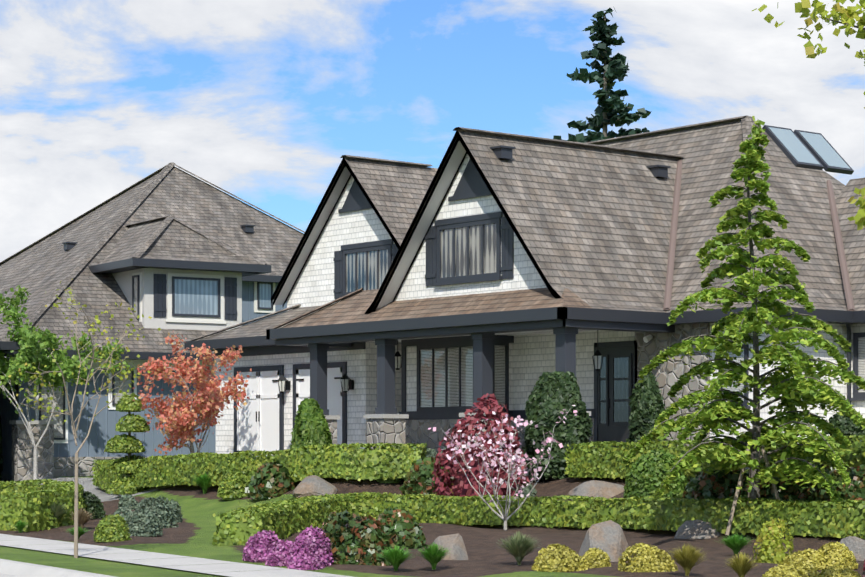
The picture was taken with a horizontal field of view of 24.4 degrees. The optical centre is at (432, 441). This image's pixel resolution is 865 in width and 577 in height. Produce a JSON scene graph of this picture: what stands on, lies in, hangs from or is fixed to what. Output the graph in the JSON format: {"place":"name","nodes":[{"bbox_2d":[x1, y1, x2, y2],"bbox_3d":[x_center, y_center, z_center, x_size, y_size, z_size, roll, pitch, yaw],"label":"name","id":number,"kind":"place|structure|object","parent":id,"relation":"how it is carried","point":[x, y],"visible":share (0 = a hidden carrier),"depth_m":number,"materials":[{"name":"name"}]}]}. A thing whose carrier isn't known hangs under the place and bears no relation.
{"place":"outdoors","nodes":[
{"label":"outdoors","id":0,"kind":"place"},
{"bbox_2d":[0,268,286,484],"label":"neighbour walls","id":1,"kind":"structure","parent":0,"point":[55,459],"depth_m":59.36,"materials":[{"name":"grey paint"}]},
{"bbox_2d":[0,258,281,442],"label":"trim","id":2,"kind":"structure","parent":1,"relation":"attached to","point":[250,272],"depth_m":61.08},
{"bbox_2d":[0,162,304,353],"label":"neighbour roof","id":3,"kind":"structure","parent":1,"relation":"on","point":[170,211],"depth_m":65.41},
{"bbox_2d":[41,277,270,437],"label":"window","id":4,"kind":"structure","parent":1,"relation":"in","point":[196,296],"depth_m":61.42,"materials":[{"name":"grey glass"}]},
{"bbox_2d":[0,534,352,576],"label":"sidewalk","id":5,"kind":"structure","parent":0,"point":[210,566],"depth_m":27.71,"materials":[{"name":"concrete"}]},
{"bbox_2d":[373,446,403,482],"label":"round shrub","id":6,"kind":"object","parent":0,"point":[388,481],"depth_m":39.85,"materials":[{"name":"green plant"}]},
{"bbox_2d":[0,472,864,576],"bbox_3d":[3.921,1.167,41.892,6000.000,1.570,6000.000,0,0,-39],"label":"ground","id":7,"kind":"structure","parent":0,"point":[191,535],"depth_m":30.12,"materials":[{"name":"brown soil"}]},
{"bbox_2d":[13,520,29,531],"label":"grass tuft","id":8,"kind":"object","parent":7,"relation":"on","point":[20,525],"visible":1,"depth_m":35.83,"materials":[{"name":"green plant"}]},
{"bbox_2d":[0,479,86,531],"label":"hedge bed","id":9,"kind":"object","parent":7,"relation":"on","point":[56,487],"depth_m":36.83,"materials":[{"name":"green plant"}]},
{"bbox_2d":[45,502,67,520],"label":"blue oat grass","id":10,"kind":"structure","parent":7,"relation":"on","point":[56,509],"depth_m":36.95,"materials":[{"name":"plant"}]},
{"bbox_2d":[0,285,134,479],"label":"birch tree","id":11,"kind":"object","parent":7,"relation":"on","point":[30,346],"depth_m":55.47,"materials":[{"name":"green plant"}]},
{"bbox_2d":[65,527,90,539],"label":"grass tuft","id":12,"kind":"object","parent":7,"relation":"on","point":[81,532],"visible":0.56,"depth_m":33.24,"materials":[{"name":"green plant"}]},
{"bbox_2d":[69,507,92,529],"bbox_3d":[-6.356,1.389,36.227,0.504,0.422,0.496,0,0,-12],"label":"dry grass bed","id":13,"kind":"object","parent":7,"relation":"on","point":[83,517],"visible":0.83,"depth_m":36.15,"materials":[{"name":"brown plant"}]},
{"bbox_2d":[8,279,160,557],"bbox_3d":[-4.843,-0.329,28.116,2.888,4.063,1.700,0,0,-75],"label":"street sapling","id":14,"kind":"object","parent":7,"relation":"on","point":[74,430],"depth_m":28.36,"materials":[{"name":"green plant"}]},
{"bbox_2d":[83,490,105,518],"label":"mugo shrub","id":15,"kind":"object","parent":7,"relation":"on","point":[96,501],"depth_m":40.69,"materials":[{"name":"green plant"}]},
{"bbox_2d":[93,514,131,541],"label":"round shrub","id":16,"kind":"object","parent":7,"relation":"on","point":[121,527],"depth_m":32.47,"materials":[{"name":"green plant"}]},
{"bbox_2d":[114,506,132,525],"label":"shrub","id":17,"kind":"object","parent":7,"relation":"on","point":[126,510],"depth_m":36.14,"materials":[{"name":"green plant"}]},
{"bbox_2d":[118,493,137,509],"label":"shrub","id":18,"kind":"object","parent":7,"relation":"on","point":[131,502],"depth_m":43.45,"materials":[{"name":"green plant"}]},
{"bbox_2d":[106,476,152,494],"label":"shrub","id":19,"kind":"object","parent":7,"relation":"on","point":[110,489],"depth_m":47.62,"materials":[{"name":"green plant"}]},
{"bbox_2d":[128,412,130,479],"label":"trunk","id":20,"kind":"object","parent":7,"relation":"on","point":[129,434],"depth_m":48.17,"materials":[{"name":"brown plant"}]},
{"bbox_2d":[104,434,144,452],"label":"tier","id":21,"kind":"object","parent":20,"relation":"attached to","point":[130,438],"depth_m":47.87,"materials":[{"name":"green plant"}]},
{"bbox_2d":[109,455,145,473],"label":"shrub","id":22,"kind":"object","parent":20,"relation":"attached to","point":[115,464],"depth_m":47.98,"materials":[{"name":"green plant"}]},
{"bbox_2d":[116,392,144,411],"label":"tier","id":23,"kind":"object","parent":20,"relation":"attached to","point":[133,395],"depth_m":48.07,"materials":[{"name":"green plant"}]},
{"bbox_2d":[115,413,149,431],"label":"tier","id":24,"kind":"object","parent":20,"relation":"attached to","point":[127,418],"depth_m":47.89,"materials":[{"name":"green plant"}]},
{"bbox_2d":[126,508,162,536],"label":"shrub","id":25,"kind":"object","parent":7,"relation":"on","point":[145,513],"depth_m":34.03,"materials":[{"name":"green plant"}]},
{"bbox_2d":[135,497,155,509],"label":"shrub","id":26,"kind":"object","parent":7,"relation":"on","point":[141,503],"depth_m":41.54,"materials":[{"name":"green plant"}]},
{"bbox_2d":[145,496,178,528],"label":"shrub","id":27,"kind":"object","parent":7,"relation":"on","point":[158,506],"depth_m":36.22,"materials":[{"name":"green plant"}]},
{"bbox_2d":[163,499,182,521],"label":"shrub","id":28,"kind":"object","parent":7,"relation":"on","point":[176,508],"depth_m":38.27,"materials":[{"name":"green plant"}]},
{"bbox_2d":[132,330,251,453],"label":"red-leaved tree","id":29,"kind":"object","parent":7,"relation":"on","point":[208,392],"depth_m":47.61,"materials":[{"name":"red plant"}]},
{"bbox_2d":[192,472,211,493],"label":"grass tuft","id":30,"kind":"object","parent":7,"relation":"on","point":[203,481],"visible":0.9,"depth_m":43.28,"materials":[{"name":"green plant"}]},
{"bbox_2d":[217,471,250,499],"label":"round shrub","id":31,"kind":"object","parent":7,"relation":"on","point":[229,476],"depth_m":41.61,"materials":[{"name":"green plant"}]},
{"bbox_2d":[92,442,427,489],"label":"hedge","id":32,"kind":"object","parent":7,"relation":"on","point":[199,456],"depth_m":41.00,"materials":[{"name":"green plant"}]},
{"bbox_2d":[242,530,280,561],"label":"heather shrub","id":33,"kind":"object","parent":7,"relation":"on","point":[259,541],"depth_m":27.29,"materials":[{"name":"plant"}]},
{"bbox_2d":[245,460,295,499],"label":"flowering shrub","id":34,"kind":"object","parent":7,"relation":"on","point":[281,481],"depth_m":40.54,"materials":[{"name":"green plant"}]},
{"bbox_2d":[265,540,292,565],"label":"heather shrub","id":35,"kind":"object","parent":7,"relation":"on","point":[273,552],"depth_m":26.42,"materials":[{"name":"plant"}]},
{"bbox_2d":[287,525,333,570],"bbox_3d":[-1.570,1.384,25.855,0.658,0.617,0.608,0,0,-39],"label":"heather shrub","id":36,"kind":"object","parent":7,"relation":"on","point":[304,537],"depth_m":25.68,"materials":[{"name":"purple plant"}]},
{"bbox_2d":[289,398,331,453],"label":"conical shrub","id":37,"kind":"object","parent":7,"relation":"on","point":[311,426],"visible":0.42,"depth_m":41.51,"materials":[{"name":"green plant"}]},
{"bbox_2d":[292,475,337,497],"bbox_3d":[-2.338,0.906,39.948,0.899,0.500,1.106,3,-5,-3],"label":"rock","id":38,"kind":"object","parent":7,"relation":"on","point":[313,485],"visible":0.79,"depth_m":39.53,"materials":[{"name":"beige stone"}]},
{"bbox_2d":[320,510,391,565],"bbox_3d":[-0.985,1.277,26.165,1.024,0.799,0.916,0,0,-39],"label":"pieris shrub","id":39,"kind":"object","parent":7,"relation":"on","point":[357,526],"depth_m":25.91,"materials":[{"name":"green plant"}]},
{"bbox_2d":[377,545,414,570],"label":"grass tuft","id":40,"kind":"object","parent":7,"relation":"on","point":[395,557],"visible":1,"depth_m":24.95,"materials":[{"name":"green plant"}]},
{"bbox_2d":[377,507,427,548],"bbox_3d":[-0.534,1.291,29.716,0.869,0.654,1.104,0,0,-39],"label":"pieris shrub","id":41,"kind":"object","parent":7,"relation":"on","point":[400,520],"depth_m":29.44,"materials":[{"name":"green plant"}]},
{"bbox_2d":[399,456,451,494],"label":"broadleaf shrub","id":42,"kind":"object","parent":7,"relation":"on","point":[421,466],"depth_m":39.06,"materials":[{"name":"green plant"}]},
{"bbox_2d":[425,448,439,457],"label":"shrub","id":43,"kind":"object","parent":7,"relation":"on","point":[432,452],"depth_m":40.26,"materials":[{"name":"green plant"}]},
{"bbox_2d":[417,542,450,569],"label":"grass tuft","id":44,"kind":"object","parent":7,"relation":"on","point":[434,554],"visible":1,"depth_m":25.04,"materials":[{"name":"green plant"}]},
{"bbox_2d":[432,533,467,559],"bbox_3d":[0.204,1.477,27.097,0.507,0.474,0.754,3,6,-18],"label":"boulder","id":45,"kind":"object","parent":7,"relation":"on","point":[454,544],"visible":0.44,"depth_m":26.97,"materials":[{"name":"beige stone"}]},
{"bbox_2d":[431,393,529,500],"bbox_3d":[0.924,0.221,38.261,1.827,2.306,2.026,0,0,-39],"label":"red shrub","id":46,"kind":"object","parent":7,"relation":"on","point":[482,406],"depth_m":37.89,"materials":[{"name":"red plant"}]},
{"bbox_2d":[428,405,576,529],"bbox_3d":[1.254,0.469,34.316,2.452,2.206,2.756,0,0,-39],"label":"magnolia tree","id":47,"kind":"object","parent":7,"relation":"on","point":[515,456],"depth_m":34.17,"materials":[{"name":"pink plant"}]},
{"bbox_2d":[496,531,541,564],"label":"grass tuft","id":48,"kind":"object","parent":7,"relation":"on","point":[518,545],"visible":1,"depth_m":25.44,"materials":[{"name":"green plant"}]},
{"bbox_2d":[508,479,536,496],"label":"shrub","id":49,"kind":"object","parent":7,"relation":"on","point":[528,489],"depth_m":37.78,"materials":[{"name":"green plant"}]},
{"bbox_2d":[184,125,864,455],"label":"house trim","id":50,"kind":"structure","parent":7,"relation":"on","point":[259,416],"depth_m":43.28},
{"bbox_2d":[212,492,864,545],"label":"hedge","id":51,"kind":"object","parent":7,"relation":"on","point":[259,512],"depth_m":32.51,"materials":[{"name":"green plant"}]},
{"bbox_2d":[522,371,592,478],"bbox_3d":[2.392,-0.310,38.759,1.416,2.115,1.381,0,0,-39],"label":"shrub","id":52,"kind":"object","parent":7,"relation":"on","point":[552,395],"depth_m":38.34,"materials":[{"name":"green plant"}]},
{"bbox_2d":[531,543,587,571],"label":"gold shrub","id":53,"kind":"object","parent":7,"relation":"on","point":[558,551],"depth_m":24.43,"materials":[{"name":"yellow plant"}]},
{"bbox_2d":[567,480,624,501],"bbox_3d":[3.002,0.906,36.059,1.116,0.414,0.839,2,0,-6],"label":"slope rock","id":54,"kind":"object","parent":7,"relation":"on","point":[595,488],"visible":0.44,"depth_m":35.84,"materials":[{"name":"beige stone"}]},
{"bbox_2d":[582,547,610,567],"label":"gold shrub","id":55,"kind":"object","parent":7,"relation":"on","point":[605,557],"depth_m":24.72,"materials":[{"name":"yellow plant"}]},
{"bbox_2d":[578,520,632,561],"bbox_3d":[2.171,1.389,26.044,0.627,0.667,0.830,-7,1,28],"label":"boulder","id":56,"kind":"object","parent":7,"relation":"on","point":[609,538],"visible":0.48,"depth_m":25.89,"materials":[{"name":"grey stone"}]},
{"bbox_2d":[626,371,666,446],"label":"shrub","id":57,"kind":"object","parent":7,"relation":"on","point":[650,401],"depth_m":40.01,"materials":[{"name":"green plant"}]},
{"bbox_2d":[618,542,677,571],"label":"gold shrub","id":58,"kind":"object","parent":7,"relation":"on","point":[667,564],"depth_m":23.82,"materials":[{"name":"yellow plant"}]},
{"bbox_2d":[623,449,688,501],"bbox_3d":[3.863,0.600,34.619,1.195,0.966,1.159,0,0,-39],"label":"shrub","id":59,"kind":"object","parent":7,"relation":"on","point":[661,457],"depth_m":34.29,"materials":[{"name":"green plant"}]},
{"bbox_2d":[667,544,706,575],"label":"gold grass","id":60,"kind":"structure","parent":7,"relation":"on","point":[687,558],"depth_m":23.19,"materials":[{"name":"plant"}]},
{"bbox_2d":[674,520,722,538],"bbox_3d":[4.307,1.514,30.964,1.056,0.582,0.673,8,6,29],"label":"boulder","id":61,"kind":"object","parent":7,"relation":"on","point":[694,529],"visible":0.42,"depth_m":30.87,"materials":[{"name":"grey stone"}]},
{"bbox_2d":[564,435,864,479],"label":"hedge","id":62,"kind":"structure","parent":7,"relation":"on","point":[587,447],"depth_m":36.62,"materials":[{"name":"green plant"}]},
{"bbox_2d":[682,461,749,503],"bbox_3d":[4.786,0.671,32.656,1.602,0.977,1.693,0,0,-39],"label":"shrub","id":63,"kind":"object","parent":7,"relation":"on","point":[698,484],"depth_m":32.13,"materials":[{"name":"green plant"}]},
{"bbox_2d":[716,534,754,554],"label":"grass tuft","id":64,"kind":"object","parent":7,"relation":"on","point":[735,543],"visible":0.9,"depth_m":26.68,"materials":[{"name":"green plant"}]},
{"bbox_2d":[723,552,758,576],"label":"gold grass","id":65,"kind":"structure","parent":7,"relation":"on","point":[741,566],"depth_m":22.25,"materials":[{"name":"yellow plant"}]},
{"bbox_2d":[622,116,864,507],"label":"conifer tree","id":66,"kind":"object","parent":7,"relation":"on","point":[727,458],"depth_m":30.25,"materials":[{"name":"green plant"}]},
{"bbox_2d":[725,441,779,535],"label":"stakes","id":67,"kind":"object","parent":7,"relation":"on","point":[727,533],"visible":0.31,"depth_m":30.40,"materials":[{"name":"brown wood"}]},
{"bbox_2d":[753,518,793,563],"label":"variegated shrub","id":68,"kind":"object","parent":7,"relation":"on","point":[775,528],"depth_m":24.80,"materials":[{"name":"yellow plant"}]},
{"bbox_2d":[730,459,838,503],"bbox_3d":[5.684,0.695,31.312,1.789,0.890,1.984,0,0,-39],"label":"shrub","id":69,"kind":"object","parent":7,"relation":"on","point":[791,491],"depth_m":30.69,"materials":[{"name":"green plant"}]},
{"bbox_2d":[762,561,819,576],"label":"gold shrub","id":70,"kind":"object","parent":7,"relation":"on","point":[804,569],"depth_m":21.46,"materials":[{"name":"plant"}]},
{"bbox_2d":[781,548,826,569],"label":"gold shrub","id":71,"kind":"object","parent":7,"relation":"on","point":[801,559],"depth_m":24.05,"materials":[{"name":"yellow plant"}]},
{"bbox_2d":[817,541,857,569],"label":"gold shrub","id":72,"kind":"object","parent":7,"relation":"on","point":[846,551],"depth_m":24.04,"materials":[{"name":"yellow plant"}]},
{"bbox_2d":[817,565,860,576],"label":"gold shrub","id":73,"kind":"object","parent":7,"relation":"on","point":[842,571],"depth_m":21.09,"materials":[{"name":"yellow plant"}]},
{"bbox_2d":[816,464,864,506],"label":"shrub","id":74,"kind":"object","parent":7,"relation":"on","point":[856,486],"depth_m":29.77,"materials":[{"name":"green plant"}]},
{"bbox_2d":[840,536,864,560],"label":"boulder","id":75,"kind":"object","parent":7,"relation":"on","point":[855,545],"visible":0.38,"depth_m":25.97,"materials":[{"name":"grey stone"}]},
{"bbox_2d":[0,0,864,261],"label":"sky","id":76,"kind":"structure","parent":0,"point":[262,101],"materials":[{"name":"blue"}]},
{"bbox_2d":[216,154,864,475],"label":"house walls","id":77,"kind":"structure","parent":0,"point":[531,359],"depth_m":43.97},
{"bbox_2d":[190,116,864,340],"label":"house roof","id":78,"kind":"structure","parent":77,"relation":"on","point":[630,222],"depth_m":42.55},
{"bbox_2d":[346,127,864,423],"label":"window glass","id":79,"kind":"object","parent":77,"relation":"in","point":[800,152],"visible":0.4,"depth_m":44.51,"materials":[{"name":"grey glass"}]},
{"bbox_2d":[553,6,651,142],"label":"fir tree","id":80,"kind":"object","parent":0,"point":[616,67],"depth_m":91.56,"materials":[{"name":"green plant"}]},
{"bbox_2d":[752,0,864,229],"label":"overhanging maple tree","id":81,"kind":"object","parent":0,"point":[849,14],"depth_m":16.84,"materials":[{"name":"plant"}]},
{"bbox_2d":[831,426,864,442],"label":"shrub","id":82,"kind":"object","parent":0,"point":[857,429],"depth_m":32.86,"materials":[{"name":"green plant"}]},
{"bbox_2d":[824,413,864,434],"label":"shrub","id":83,"kind":"object","parent":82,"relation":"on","point":[836,420],"depth_m":32.99,"materials":[{"name":"green plant"}]},
{"label":"street","id":84,"kind":"structure","parent":0,"visible":0},
{"bbox_2d":[0,559,115,576],"bbox_3d":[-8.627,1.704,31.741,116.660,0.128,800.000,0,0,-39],"label":"road","id":85,"kind":"structure","parent":84,"relation":"on","point":[9,568],"depth_m":26.13,"materials":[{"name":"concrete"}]}
]}

